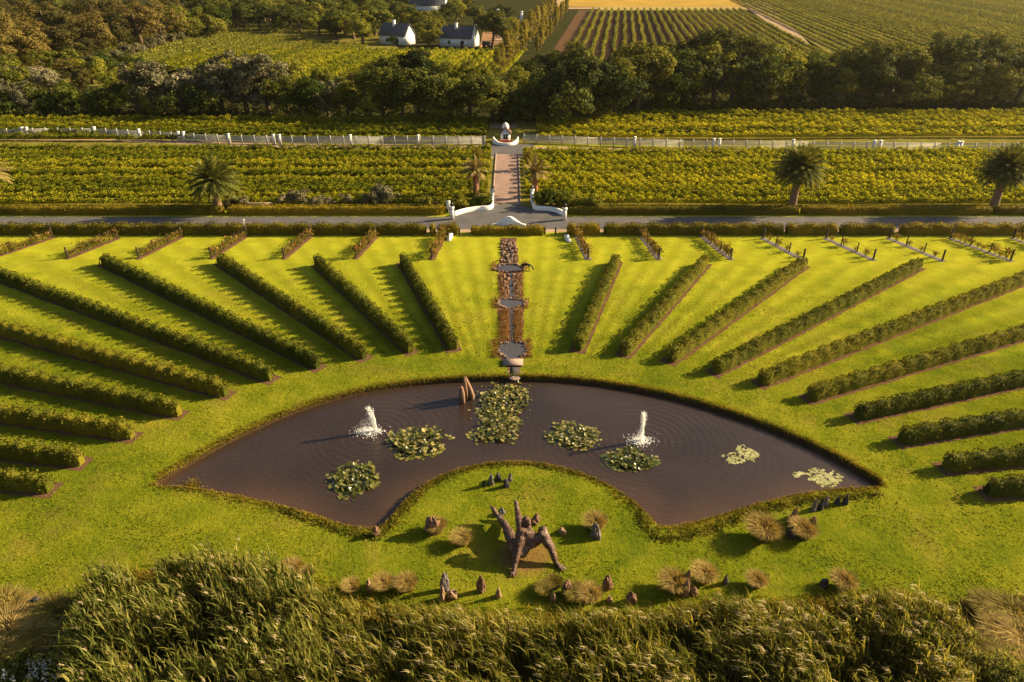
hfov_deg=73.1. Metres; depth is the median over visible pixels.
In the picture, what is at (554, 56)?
oak tree
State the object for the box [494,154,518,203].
brick drive
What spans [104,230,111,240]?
rose bush
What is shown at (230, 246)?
rose bed
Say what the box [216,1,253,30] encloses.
oak tree
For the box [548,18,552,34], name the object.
poplar tree
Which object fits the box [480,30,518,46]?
yard
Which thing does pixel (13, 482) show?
hedge
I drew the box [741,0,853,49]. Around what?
vine row
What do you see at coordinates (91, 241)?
rose bush
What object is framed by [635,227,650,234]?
rose bush
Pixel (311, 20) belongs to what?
leafy tree
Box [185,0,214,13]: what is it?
oak tree
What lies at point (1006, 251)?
rose bush
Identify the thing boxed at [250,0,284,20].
oak tree
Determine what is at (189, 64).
vine row
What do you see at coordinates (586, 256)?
rose bed
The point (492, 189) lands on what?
gate pillar
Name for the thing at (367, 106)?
bush
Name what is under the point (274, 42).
vine row
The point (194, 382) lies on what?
hedge
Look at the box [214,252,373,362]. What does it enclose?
hedge
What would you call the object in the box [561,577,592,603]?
grass tussock
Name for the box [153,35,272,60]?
vine row
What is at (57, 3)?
oak tree
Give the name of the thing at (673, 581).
grass tussock
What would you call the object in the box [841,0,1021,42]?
vine row
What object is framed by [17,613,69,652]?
grass tussock
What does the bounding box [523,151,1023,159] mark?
vine row
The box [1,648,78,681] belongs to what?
flowering shrub
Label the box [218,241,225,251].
rose bush
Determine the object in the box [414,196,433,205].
bush
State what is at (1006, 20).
vine row
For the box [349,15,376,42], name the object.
leafy tree
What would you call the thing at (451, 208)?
gate pillar
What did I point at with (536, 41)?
poplar tree
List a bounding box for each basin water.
[497,264,521,271]
[498,340,526,358]
[500,299,522,307]
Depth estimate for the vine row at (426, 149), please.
122.10 m
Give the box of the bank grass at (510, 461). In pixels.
[146,371,889,543]
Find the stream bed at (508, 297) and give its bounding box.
[496,238,528,377]
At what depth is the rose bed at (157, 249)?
84.78 m
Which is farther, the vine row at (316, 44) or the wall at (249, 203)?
the vine row at (316, 44)
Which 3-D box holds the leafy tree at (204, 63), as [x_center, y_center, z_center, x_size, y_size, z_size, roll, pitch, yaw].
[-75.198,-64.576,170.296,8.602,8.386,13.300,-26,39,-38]
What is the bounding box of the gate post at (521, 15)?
[520,11,522,21]
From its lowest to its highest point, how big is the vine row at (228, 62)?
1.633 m
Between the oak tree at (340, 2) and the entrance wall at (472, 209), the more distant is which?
the oak tree at (340, 2)
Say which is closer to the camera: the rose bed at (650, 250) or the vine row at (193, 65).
the rose bed at (650, 250)
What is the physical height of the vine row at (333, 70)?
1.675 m
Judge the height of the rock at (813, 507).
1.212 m
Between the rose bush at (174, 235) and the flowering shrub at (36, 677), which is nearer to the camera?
the flowering shrub at (36, 677)
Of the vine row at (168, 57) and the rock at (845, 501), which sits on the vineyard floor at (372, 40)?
the vine row at (168, 57)
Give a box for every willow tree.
[0,64,33,91]
[0,73,7,93]
[0,79,37,112]
[26,65,59,86]
[32,68,61,91]
[82,54,99,65]
[108,49,122,57]
[115,60,190,113]
[118,44,137,54]
[132,42,148,51]
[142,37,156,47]
[146,66,198,114]
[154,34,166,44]
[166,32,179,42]
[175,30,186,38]
[192,56,243,114]
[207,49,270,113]
[227,52,288,113]
[306,79,341,116]
[822,89,840,106]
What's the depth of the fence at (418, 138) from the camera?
129.49 m
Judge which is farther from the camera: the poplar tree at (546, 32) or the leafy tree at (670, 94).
the poplar tree at (546, 32)
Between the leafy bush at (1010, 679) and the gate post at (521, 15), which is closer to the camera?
the leafy bush at (1010, 679)
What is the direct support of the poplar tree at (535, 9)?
on the wooded ground at (549, 44)
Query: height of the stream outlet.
0.004 m
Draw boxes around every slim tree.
[471,144,483,187]
[523,148,534,164]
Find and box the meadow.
[143,26,340,60]
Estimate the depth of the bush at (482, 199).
97.65 m
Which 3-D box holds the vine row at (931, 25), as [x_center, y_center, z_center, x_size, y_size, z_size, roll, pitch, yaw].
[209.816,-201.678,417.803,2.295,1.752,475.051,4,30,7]
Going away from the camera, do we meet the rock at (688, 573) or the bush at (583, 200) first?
the rock at (688, 573)
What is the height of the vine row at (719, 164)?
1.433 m
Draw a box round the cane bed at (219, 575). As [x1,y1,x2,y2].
[43,534,341,681]
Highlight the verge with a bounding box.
[426,229,898,231]
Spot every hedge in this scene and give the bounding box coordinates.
[0,203,224,214]
[0,220,426,235]
[0,266,280,384]
[0,319,236,400]
[0,362,189,420]
[0,400,143,442]
[0,435,93,470]
[0,465,63,497]
[97,252,326,372]
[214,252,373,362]
[227,203,445,215]
[311,253,418,356]
[396,252,461,352]
[429,222,435,234]
[437,222,458,234]
[470,223,544,235]
[566,221,599,234]
[567,203,799,215]
[568,254,622,353]
[602,221,784,235]
[614,254,712,358]
[659,256,809,365]
[705,257,924,378]
[750,270,1023,389]
[785,221,838,234]
[798,323,1023,405]
[800,203,993,215]
[838,221,895,235]
[844,369,1023,424]
[888,407,1023,449]
[898,221,1023,235]
[932,443,1023,475]
[972,473,1023,501]
[992,204,1023,214]
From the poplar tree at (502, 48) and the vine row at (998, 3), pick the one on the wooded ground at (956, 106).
the poplar tree at (502, 48)
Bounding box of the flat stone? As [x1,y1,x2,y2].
[509,376,519,380]
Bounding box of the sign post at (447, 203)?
[446,200,450,212]
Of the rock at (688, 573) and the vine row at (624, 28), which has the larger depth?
the vine row at (624, 28)
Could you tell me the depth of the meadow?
295.47 m
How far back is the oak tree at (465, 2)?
370.37 m
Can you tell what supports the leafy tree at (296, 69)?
on the wooded ground at (956, 106)
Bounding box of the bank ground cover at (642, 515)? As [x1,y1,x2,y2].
[279,460,883,546]
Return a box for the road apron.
[454,204,562,217]
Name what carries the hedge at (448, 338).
on the lawn at (460, 279)
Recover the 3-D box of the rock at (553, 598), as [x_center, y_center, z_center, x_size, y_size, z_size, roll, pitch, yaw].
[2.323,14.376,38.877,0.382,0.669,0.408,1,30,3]
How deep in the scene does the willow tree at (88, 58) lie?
207.07 m
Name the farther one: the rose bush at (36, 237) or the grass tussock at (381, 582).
the rose bush at (36, 237)
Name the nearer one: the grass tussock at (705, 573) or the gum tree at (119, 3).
the grass tussock at (705, 573)
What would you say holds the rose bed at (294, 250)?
on the lawn at (460, 279)
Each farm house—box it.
[378,20,415,44]
[409,0,446,13]
[439,23,478,46]
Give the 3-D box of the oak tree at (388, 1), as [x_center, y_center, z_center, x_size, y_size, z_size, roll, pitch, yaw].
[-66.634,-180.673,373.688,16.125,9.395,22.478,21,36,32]
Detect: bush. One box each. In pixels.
[0,89,16,116]
[0,243,13,252]
[0,642,46,681]
[5,236,18,250]
[21,84,64,115]
[21,634,88,681]
[25,237,38,243]
[29,232,40,242]
[71,239,88,250]
[73,90,115,116]
[78,238,93,249]
[88,238,97,246]
[92,235,104,246]
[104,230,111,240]
[106,227,118,238]
[146,243,158,250]
[148,236,162,247]
[154,233,166,246]
[170,230,178,239]
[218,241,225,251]
[219,235,235,244]
[304,228,314,236]
[344,86,385,116]
[348,240,362,255]
[356,240,367,249]
[359,237,371,246]
[387,35,397,43]
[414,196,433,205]
[423,195,445,205]
[425,244,437,255]
[429,240,443,251]
[434,231,446,244]
[435,229,446,241]
[436,225,451,234]
[443,195,456,210]
[452,192,468,208]
[467,191,477,206]
[477,193,492,205]
[496,91,541,121]
[503,17,519,27]
[532,191,548,205]
[540,187,561,206]
[546,189,576,207]
[565,192,580,203]
[570,226,583,235]
[572,193,597,205]
[580,241,592,253]
[586,197,604,206]
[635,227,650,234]
[648,242,665,256]
[709,237,721,245]
[720,242,732,253]
[722,246,734,258]
[841,238,848,245]
[864,247,871,255]
[954,630,1023,681]
[958,646,1023,681]
[962,235,969,244]
[965,237,976,244]
[986,240,996,250]
[989,242,1005,253]
[998,245,1019,258]
[1000,658,1023,681]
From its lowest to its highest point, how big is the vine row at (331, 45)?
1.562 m
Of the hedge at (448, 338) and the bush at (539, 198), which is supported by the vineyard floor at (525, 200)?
the bush at (539, 198)
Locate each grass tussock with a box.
[0,579,31,616]
[0,587,44,626]
[0,597,37,647]
[0,606,57,650]
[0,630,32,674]
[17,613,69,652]
[22,586,75,627]
[279,554,304,575]
[294,562,316,582]
[338,574,362,592]
[370,570,396,591]
[390,570,420,592]
[425,513,448,533]
[447,524,473,546]
[533,576,555,595]
[540,571,564,590]
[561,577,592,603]
[573,578,605,603]
[581,505,609,530]
[653,562,693,594]
[688,557,722,584]
[744,508,786,542]
[744,567,771,589]
[787,515,820,540]
[827,564,861,590]
[956,624,1003,660]
[963,585,1016,622]
[965,644,994,681]
[972,607,1023,648]
[979,587,1023,629]
[979,632,1023,663]
[989,607,1023,648]
[990,639,1023,666]
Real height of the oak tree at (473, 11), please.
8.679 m
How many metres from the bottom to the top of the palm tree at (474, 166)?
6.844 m
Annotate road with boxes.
[0,139,881,157]
[0,217,1023,228]
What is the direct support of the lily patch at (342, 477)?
on the pond water at (296, 458)
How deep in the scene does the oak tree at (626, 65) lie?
147.50 m
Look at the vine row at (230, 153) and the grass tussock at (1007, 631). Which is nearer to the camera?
the grass tussock at (1007, 631)
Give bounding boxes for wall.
[240,202,272,205]
[454,192,493,215]
[491,216,525,226]
[493,137,518,145]
[531,192,562,215]
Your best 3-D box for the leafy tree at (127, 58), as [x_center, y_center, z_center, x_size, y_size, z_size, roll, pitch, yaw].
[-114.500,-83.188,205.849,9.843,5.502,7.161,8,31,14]
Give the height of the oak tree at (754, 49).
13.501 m
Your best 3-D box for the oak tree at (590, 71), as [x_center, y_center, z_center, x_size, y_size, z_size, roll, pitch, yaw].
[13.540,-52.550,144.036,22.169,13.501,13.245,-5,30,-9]
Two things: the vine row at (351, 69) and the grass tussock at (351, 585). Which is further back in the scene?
the vine row at (351, 69)
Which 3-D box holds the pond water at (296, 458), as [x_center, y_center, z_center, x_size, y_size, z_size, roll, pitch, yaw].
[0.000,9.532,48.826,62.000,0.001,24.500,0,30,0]
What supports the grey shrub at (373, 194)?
on the vineyard floor at (87, 143)
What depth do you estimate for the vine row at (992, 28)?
344.75 m
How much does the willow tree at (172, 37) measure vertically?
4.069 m
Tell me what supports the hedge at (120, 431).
on the lawn at (460, 279)
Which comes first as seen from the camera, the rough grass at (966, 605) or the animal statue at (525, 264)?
the rough grass at (966, 605)
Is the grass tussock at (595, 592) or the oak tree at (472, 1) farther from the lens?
the oak tree at (472, 1)
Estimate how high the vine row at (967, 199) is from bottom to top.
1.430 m
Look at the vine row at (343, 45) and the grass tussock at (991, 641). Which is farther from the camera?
the vine row at (343, 45)
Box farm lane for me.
[495,0,561,40]
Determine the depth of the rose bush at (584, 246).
82.36 m
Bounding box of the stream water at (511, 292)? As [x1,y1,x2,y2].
[509,238,514,366]
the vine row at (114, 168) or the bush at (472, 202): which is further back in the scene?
the vine row at (114, 168)
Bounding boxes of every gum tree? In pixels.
[0,0,20,19]
[0,0,38,22]
[0,7,40,66]
[0,33,17,58]
[3,16,45,29]
[3,21,51,69]
[15,1,63,33]
[39,24,86,55]
[41,10,83,41]
[51,57,81,82]
[60,67,92,91]
[61,2,101,25]
[64,13,116,52]
[72,0,118,40]
[74,37,107,56]
[82,1,165,44]
[92,0,128,22]
[97,9,132,47]
[121,5,189,40]
[122,0,141,5]
[123,0,172,28]
[154,0,188,11]
[159,0,187,7]
[337,71,366,87]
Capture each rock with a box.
[29,595,41,602]
[366,578,371,592]
[372,525,379,536]
[424,516,439,535]
[440,572,448,591]
[440,585,444,601]
[446,589,457,599]
[476,575,485,593]
[488,474,493,484]
[495,472,500,480]
[495,587,501,598]
[498,507,505,515]
[503,478,508,487]
[531,513,539,524]
[550,593,556,601]
[558,527,566,534]
[561,579,571,597]
[590,523,600,539]
[601,575,612,590]
[607,595,612,603]
[625,591,636,605]
[682,579,689,596]
[686,570,692,585]
[690,586,697,596]
[722,574,728,584]
[785,526,796,539]
[790,507,797,517]
[810,498,817,511]
[817,498,823,510]
[819,578,828,589]
[824,496,828,506]
[834,495,840,505]
[842,494,848,504]
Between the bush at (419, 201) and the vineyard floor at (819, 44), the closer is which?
the bush at (419, 201)
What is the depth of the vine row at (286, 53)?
233.10 m
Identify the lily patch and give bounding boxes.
[325,460,380,500]
[385,425,454,460]
[465,415,522,444]
[468,381,532,426]
[543,420,601,451]
[600,444,660,472]
[721,444,758,463]
[793,471,804,477]
[805,468,843,487]
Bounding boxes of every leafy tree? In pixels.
[0,53,21,74]
[0,66,32,85]
[18,49,84,72]
[51,79,83,114]
[68,56,108,83]
[91,51,118,70]
[94,69,120,85]
[109,81,157,115]
[114,53,142,67]
[128,63,138,86]
[158,5,204,36]
[179,6,208,33]
[190,61,207,78]
[202,5,233,31]
[233,2,257,24]
[238,0,254,3]
[258,73,299,114]
[266,7,286,29]
[273,1,313,25]
[277,58,308,80]
[288,76,326,117]
[302,10,330,35]
[317,12,342,38]
[325,10,371,38]
[326,80,360,117]
[337,0,356,10]
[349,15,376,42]
[366,0,387,10]
[388,90,429,115]
[399,6,416,26]
[417,29,443,45]
[427,77,464,120]
[430,60,458,88]
[447,0,465,19]
[452,59,480,81]
[473,62,503,77]
[502,64,528,83]
[511,78,547,120]
[650,48,701,109]
[680,41,755,107]
[751,53,790,107]
[757,37,794,55]
[763,50,809,106]
[778,51,829,106]
[793,47,828,65]
[806,59,855,106]
[823,47,853,67]
[954,34,999,50]
[993,48,1023,102]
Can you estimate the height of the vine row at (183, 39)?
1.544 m
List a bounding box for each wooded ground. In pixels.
[0,69,1023,120]
[18,0,597,67]
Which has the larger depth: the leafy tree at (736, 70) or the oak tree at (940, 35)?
the oak tree at (940, 35)
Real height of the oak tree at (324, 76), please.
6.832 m
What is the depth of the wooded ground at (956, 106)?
160.91 m
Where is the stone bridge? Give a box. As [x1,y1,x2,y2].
[503,359,522,366]
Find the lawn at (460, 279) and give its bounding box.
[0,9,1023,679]
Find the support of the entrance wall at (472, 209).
on the lawn at (460, 279)
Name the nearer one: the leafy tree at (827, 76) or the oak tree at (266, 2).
the leafy tree at (827, 76)
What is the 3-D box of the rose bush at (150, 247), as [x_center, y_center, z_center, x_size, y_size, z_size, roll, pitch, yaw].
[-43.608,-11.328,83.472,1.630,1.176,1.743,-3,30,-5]
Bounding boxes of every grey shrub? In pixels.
[223,195,247,206]
[238,196,248,205]
[275,193,286,203]
[283,189,300,203]
[294,189,310,205]
[307,194,323,205]
[316,196,336,205]
[339,193,354,202]
[354,194,368,204]
[363,186,381,204]
[372,196,391,205]
[374,182,400,201]
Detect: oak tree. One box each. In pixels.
[31,0,71,8]
[91,79,149,114]
[149,81,226,115]
[157,61,190,80]
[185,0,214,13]
[191,15,227,34]
[200,0,232,24]
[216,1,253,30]
[247,3,273,29]
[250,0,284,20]
[255,0,281,23]
[276,0,307,6]
[276,4,307,31]
[293,2,330,24]
[296,68,340,89]
[305,0,316,7]
[308,0,340,22]
[317,7,341,17]
[331,0,350,5]
[341,8,381,27]
[346,0,382,8]
[349,66,399,116]
[358,4,393,35]
[359,55,402,77]
[382,0,407,8]
[384,0,408,4]
[384,67,455,117]
[387,1,417,22]
[390,47,443,87]
[398,9,445,28]
[413,18,442,41]
[434,1,459,24]
[435,76,507,118]
[456,71,522,120]
[457,0,471,16]
[462,5,486,24]
[467,0,476,7]
[473,9,511,47]
[487,4,514,17]
[509,53,565,81]
[514,65,596,120]
[524,54,627,113]
[542,41,596,73]
[548,59,655,113]
[585,77,625,115]
[602,41,677,109]
[604,46,652,63]
[613,42,689,111]
[650,39,681,88]
[660,46,749,108]
[664,36,701,54]
[692,27,748,58]
[699,47,779,107]
[733,33,785,64]
[809,60,886,104]
[837,44,908,105]
[847,40,900,57]
[859,40,932,104]
[895,50,983,103]
[895,56,967,103]
[898,40,931,56]
[925,31,970,55]
[927,37,1013,102]
[933,52,1023,99]
[978,32,1023,55]
[991,51,1023,102]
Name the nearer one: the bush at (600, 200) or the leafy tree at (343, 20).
the bush at (600, 200)
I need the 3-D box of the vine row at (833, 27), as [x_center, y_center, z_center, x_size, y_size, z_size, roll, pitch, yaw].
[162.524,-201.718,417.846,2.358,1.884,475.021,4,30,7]
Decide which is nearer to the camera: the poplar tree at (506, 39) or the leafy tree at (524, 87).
the leafy tree at (524, 87)
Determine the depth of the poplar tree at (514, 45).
225.48 m
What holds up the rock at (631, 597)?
on the lawn at (460, 279)
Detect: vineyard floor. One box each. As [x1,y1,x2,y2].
[0,140,494,209]
[2,121,486,139]
[21,29,493,85]
[487,121,518,142]
[519,121,538,144]
[520,146,1023,209]
[537,117,1023,144]
[743,0,1022,56]
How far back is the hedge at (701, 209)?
95.17 m
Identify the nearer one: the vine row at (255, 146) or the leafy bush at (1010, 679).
the leafy bush at (1010, 679)
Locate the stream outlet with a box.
[510,367,518,376]
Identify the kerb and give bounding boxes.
[493,153,496,185]
[518,153,520,203]
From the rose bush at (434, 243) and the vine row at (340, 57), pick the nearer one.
the rose bush at (434, 243)
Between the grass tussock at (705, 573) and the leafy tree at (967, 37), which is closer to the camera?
the grass tussock at (705, 573)
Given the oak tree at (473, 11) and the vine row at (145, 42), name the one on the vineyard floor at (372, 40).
the vine row at (145, 42)
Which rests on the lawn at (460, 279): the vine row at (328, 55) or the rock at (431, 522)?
the rock at (431, 522)
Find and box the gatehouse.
[500,122,511,141]
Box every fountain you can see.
[349,406,390,437]
[626,411,658,449]
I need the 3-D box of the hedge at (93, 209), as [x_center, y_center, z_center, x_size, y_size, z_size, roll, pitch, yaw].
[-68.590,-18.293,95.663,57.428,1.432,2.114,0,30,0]
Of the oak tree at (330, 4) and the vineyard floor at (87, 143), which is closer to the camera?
the vineyard floor at (87, 143)
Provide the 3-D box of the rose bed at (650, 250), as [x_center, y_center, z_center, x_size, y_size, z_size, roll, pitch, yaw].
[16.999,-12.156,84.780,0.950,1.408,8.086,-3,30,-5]
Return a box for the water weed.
[177,477,203,487]
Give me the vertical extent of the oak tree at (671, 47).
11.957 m
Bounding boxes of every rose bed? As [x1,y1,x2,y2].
[0,227,55,256]
[64,228,120,258]
[134,226,184,258]
[207,225,249,258]
[280,225,313,258]
[352,226,378,258]
[428,226,445,259]
[573,225,591,259]
[638,225,661,259]
[698,225,734,259]
[760,228,805,258]
[823,228,876,260]
[885,228,946,261]
[947,228,1014,261]
[1009,228,1023,242]
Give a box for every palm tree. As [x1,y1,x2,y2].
[0,158,13,196]
[184,150,244,206]
[458,154,487,195]
[520,153,552,191]
[771,141,830,205]
[972,141,1023,206]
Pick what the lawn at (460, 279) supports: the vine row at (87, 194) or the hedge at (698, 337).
the hedge at (698, 337)
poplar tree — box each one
[492,46,502,73]
[498,42,506,69]
[502,30,512,65]
[505,28,514,59]
[511,21,520,53]
[511,29,516,59]
[517,25,524,51]
[521,20,527,48]
[524,19,529,45]
[527,13,533,42]
[528,9,534,33]
[532,12,537,36]
[534,5,540,26]
[534,35,538,52]
[535,10,539,33]
[537,23,544,47]
[540,2,546,17]
[540,6,545,23]
[541,21,545,42]
[544,17,548,38]
[547,0,550,17]
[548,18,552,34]
[549,0,553,16]
[552,16,554,30]
[553,9,557,27]
[559,2,562,19]
[565,0,568,12]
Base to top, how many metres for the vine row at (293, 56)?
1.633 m
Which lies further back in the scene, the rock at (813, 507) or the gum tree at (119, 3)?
the gum tree at (119, 3)
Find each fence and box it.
[0,126,484,144]
[523,134,1023,151]
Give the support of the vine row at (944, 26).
on the vineyard floor at (819, 44)
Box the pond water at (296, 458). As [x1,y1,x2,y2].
[159,381,877,528]
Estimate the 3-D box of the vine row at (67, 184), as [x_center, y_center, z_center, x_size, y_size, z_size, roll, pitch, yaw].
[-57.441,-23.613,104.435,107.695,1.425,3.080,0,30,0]
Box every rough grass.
[0,584,1023,681]
[74,551,982,679]
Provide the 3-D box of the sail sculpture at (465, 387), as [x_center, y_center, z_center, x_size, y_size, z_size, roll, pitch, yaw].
[-3.833,3.981,56.626,0.460,2.750,0.277,-5,30,-9]
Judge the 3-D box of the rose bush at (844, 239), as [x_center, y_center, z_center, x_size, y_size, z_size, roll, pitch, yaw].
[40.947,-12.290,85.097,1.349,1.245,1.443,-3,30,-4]
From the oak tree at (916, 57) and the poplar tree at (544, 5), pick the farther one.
the poplar tree at (544, 5)
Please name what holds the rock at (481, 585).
on the lawn at (460, 279)
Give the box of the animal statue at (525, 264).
[520,263,533,270]
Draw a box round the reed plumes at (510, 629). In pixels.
[304,587,677,681]
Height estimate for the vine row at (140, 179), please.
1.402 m
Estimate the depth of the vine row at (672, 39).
307.94 m
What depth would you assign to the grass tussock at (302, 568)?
40.22 m
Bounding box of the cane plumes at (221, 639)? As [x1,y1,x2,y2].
[59,536,311,681]
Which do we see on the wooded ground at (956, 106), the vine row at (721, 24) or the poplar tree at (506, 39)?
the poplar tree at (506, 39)
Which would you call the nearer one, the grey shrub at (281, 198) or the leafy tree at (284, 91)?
the grey shrub at (281, 198)
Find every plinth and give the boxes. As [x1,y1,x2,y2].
[447,233,452,240]
[564,234,571,242]
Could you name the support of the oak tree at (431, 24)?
on the wooded ground at (549, 44)
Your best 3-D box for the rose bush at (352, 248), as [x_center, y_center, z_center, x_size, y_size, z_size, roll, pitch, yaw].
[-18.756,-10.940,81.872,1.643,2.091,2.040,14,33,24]
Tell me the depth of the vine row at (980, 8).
406.94 m
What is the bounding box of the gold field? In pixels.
[558,0,743,6]
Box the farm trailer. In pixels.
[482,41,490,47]
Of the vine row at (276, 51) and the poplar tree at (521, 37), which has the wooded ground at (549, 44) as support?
the poplar tree at (521, 37)
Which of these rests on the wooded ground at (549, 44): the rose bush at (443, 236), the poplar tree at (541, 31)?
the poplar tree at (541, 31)
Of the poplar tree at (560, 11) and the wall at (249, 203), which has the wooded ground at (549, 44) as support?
the poplar tree at (560, 11)
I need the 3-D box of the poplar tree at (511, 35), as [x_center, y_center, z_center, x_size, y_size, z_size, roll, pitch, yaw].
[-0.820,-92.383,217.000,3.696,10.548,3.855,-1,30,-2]
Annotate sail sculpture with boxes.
[459,386,464,403]
[463,376,467,399]
[465,377,474,399]
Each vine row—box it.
[0,113,487,121]
[0,117,487,125]
[0,120,487,128]
[0,124,486,131]
[0,127,486,135]
[0,131,485,140]
[0,142,491,150]
[0,146,491,154]
[0,148,490,157]
[0,152,490,160]
[0,156,489,164]
[0,158,489,168]
[0,164,489,173]
[0,165,488,176]
[0,172,488,181]
[0,175,487,185]
[0,179,487,190]
[0,184,487,193]
[0,188,472,198]
[0,194,471,204]
[74,30,213,57]
[78,31,211,58]
[84,31,223,61]
[86,31,232,61]
[113,50,200,72]
[114,49,208,76]
[115,32,248,62]
[117,31,236,57]
[119,49,215,73]
[129,32,242,56]
[130,33,253,62]
[133,33,260,62]
[147,34,265,61]
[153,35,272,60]
[166,35,278,61]
[168,49,223,65]
[169,50,229,66]
[171,50,244,68]
[174,36,284,62]
[174,49,238,67]
[178,47,261,68]
[186,36,291,61]
[191,47,267,68]
[196,37,297,60]
[220,38,310,60]
[222,37,304,56]
[224,47,275,64]
[225,47,290,67]
[226,39,317,62]
[227,47,282,65]
[228,47,297,68]
[242,48,312,72]
[249,40,324,56]
[269,47,305,59]
[271,41,338,58]
[271,47,334,70]
[272,40,331,54]
[272,41,347,59]
[272,47,326,69]
[273,47,319,63]
[277,42,353,60]
[277,47,341,71]
[296,43,362,59]
[298,43,369,61]
[300,47,349,66]
[302,48,371,75]
[303,47,356,68]
[304,47,364,72]
[311,47,378,75]
[328,47,385,73]
[332,47,393,75]
[338,47,400,77]
[354,47,409,72]
[393,47,437,71]
[428,47,445,60]
[431,47,453,61]
[433,47,459,64]
[437,47,468,68]
[447,47,474,66]
[450,47,481,71]
[451,47,489,73]
[472,48,494,66]
[480,49,499,69]
[502,47,525,73]
[522,145,1023,153]
[522,147,996,156]
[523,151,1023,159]
[523,154,998,162]
[523,156,991,166]
[523,161,995,170]
[524,163,988,173]
[524,169,980,177]
[524,171,987,181]
[524,176,1017,185]
[524,181,1023,190]
[525,185,1023,194]
[535,107,1023,114]
[535,113,1023,120]
[536,110,1023,117]
[536,116,1023,123]
[536,119,1023,126]
[537,120,1023,130]
[537,125,1023,133]
[538,128,1023,137]
[560,188,1023,198]
[565,7,593,55]
[581,8,600,48]
[581,192,1023,203]
[592,7,606,54]
[599,8,612,61]
[611,7,619,61]
[622,8,626,47]
[629,7,635,44]
[636,7,646,43]
[643,7,656,44]
[649,8,666,44]
[655,7,676,44]
[662,8,686,46]
[668,7,693,39]
[675,8,701,42]
[681,7,707,33]
[687,7,725,43]
[694,7,731,38]
[700,8,737,35]
[706,7,748,37]
[713,8,766,41]
[719,7,790,50]
[725,8,800,51]
[732,7,817,54]
[734,0,843,49]
[738,8,831,56]
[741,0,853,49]
[747,0,860,46]
[753,0,865,44]
[759,0,877,43]
[765,0,895,44]
[772,0,916,47]
[779,0,926,48]
[784,0,930,46]
[791,0,932,43]
[798,0,933,41]
[803,0,936,37]
[811,0,950,38]
[817,0,978,41]
[822,0,987,42]
[829,0,980,38]
[836,0,1017,43]
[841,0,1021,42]
[848,0,1020,40]
[855,0,1023,39]
[862,0,1023,36]
[868,0,1023,34]
[874,0,1023,31]
[880,0,1023,29]
[887,0,1023,27]
[893,0,1023,26]
[899,0,1023,24]
[906,0,1022,22]
[908,0,1023,21]
[918,0,1023,18]
[923,0,1022,17]
[932,0,1023,16]
[936,0,1023,14]
[975,0,1023,8]
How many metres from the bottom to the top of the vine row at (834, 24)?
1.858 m
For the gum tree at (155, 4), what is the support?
on the wooded ground at (549, 44)
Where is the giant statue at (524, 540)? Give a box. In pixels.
[489,500,566,576]
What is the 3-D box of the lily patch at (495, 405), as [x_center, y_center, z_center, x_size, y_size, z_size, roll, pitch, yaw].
[-0.911,4.964,56.509,5.310,0.467,6.504,0,30,0]
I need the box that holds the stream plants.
[489,260,533,357]
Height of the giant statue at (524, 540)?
2.312 m
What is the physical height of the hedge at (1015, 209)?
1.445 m
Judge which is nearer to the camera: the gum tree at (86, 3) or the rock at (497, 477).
the rock at (497, 477)
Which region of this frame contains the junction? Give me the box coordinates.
[480,144,535,156]
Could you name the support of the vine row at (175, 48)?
on the meadow
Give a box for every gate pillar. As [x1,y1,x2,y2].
[449,202,453,219]
[490,185,494,200]
[530,185,534,201]
[562,203,567,219]
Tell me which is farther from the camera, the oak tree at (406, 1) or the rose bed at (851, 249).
the oak tree at (406, 1)
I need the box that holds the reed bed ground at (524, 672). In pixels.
[90,579,957,681]
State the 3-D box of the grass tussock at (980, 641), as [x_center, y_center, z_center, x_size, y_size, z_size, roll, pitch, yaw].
[24.281,15.975,36.017,2.729,0.645,2.599,14,33,24]
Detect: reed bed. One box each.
[287,586,677,681]
[649,574,984,681]
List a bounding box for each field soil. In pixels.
[306,48,480,82]
[553,10,815,60]
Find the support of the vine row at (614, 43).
on the field soil at (570, 34)
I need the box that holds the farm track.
[568,3,808,48]
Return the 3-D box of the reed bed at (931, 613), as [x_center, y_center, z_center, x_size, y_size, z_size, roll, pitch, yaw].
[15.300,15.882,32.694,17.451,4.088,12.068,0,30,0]
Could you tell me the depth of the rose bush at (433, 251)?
81.81 m
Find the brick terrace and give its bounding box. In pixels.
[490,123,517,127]
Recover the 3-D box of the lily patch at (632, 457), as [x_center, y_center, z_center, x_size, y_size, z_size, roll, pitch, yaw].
[8.550,8.486,50.307,4.461,0.390,2.992,0,30,0]
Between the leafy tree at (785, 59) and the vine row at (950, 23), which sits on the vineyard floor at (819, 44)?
the vine row at (950, 23)
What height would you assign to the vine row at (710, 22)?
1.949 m
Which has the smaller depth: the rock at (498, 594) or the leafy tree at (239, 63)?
the rock at (498, 594)
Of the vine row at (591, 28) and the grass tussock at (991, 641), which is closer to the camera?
the grass tussock at (991, 641)
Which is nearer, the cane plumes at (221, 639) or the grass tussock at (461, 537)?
the cane plumes at (221, 639)
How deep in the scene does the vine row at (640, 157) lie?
117.55 m
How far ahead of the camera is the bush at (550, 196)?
97.19 m
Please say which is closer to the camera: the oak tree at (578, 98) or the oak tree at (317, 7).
the oak tree at (578, 98)
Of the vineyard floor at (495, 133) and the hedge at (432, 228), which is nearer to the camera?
the hedge at (432, 228)

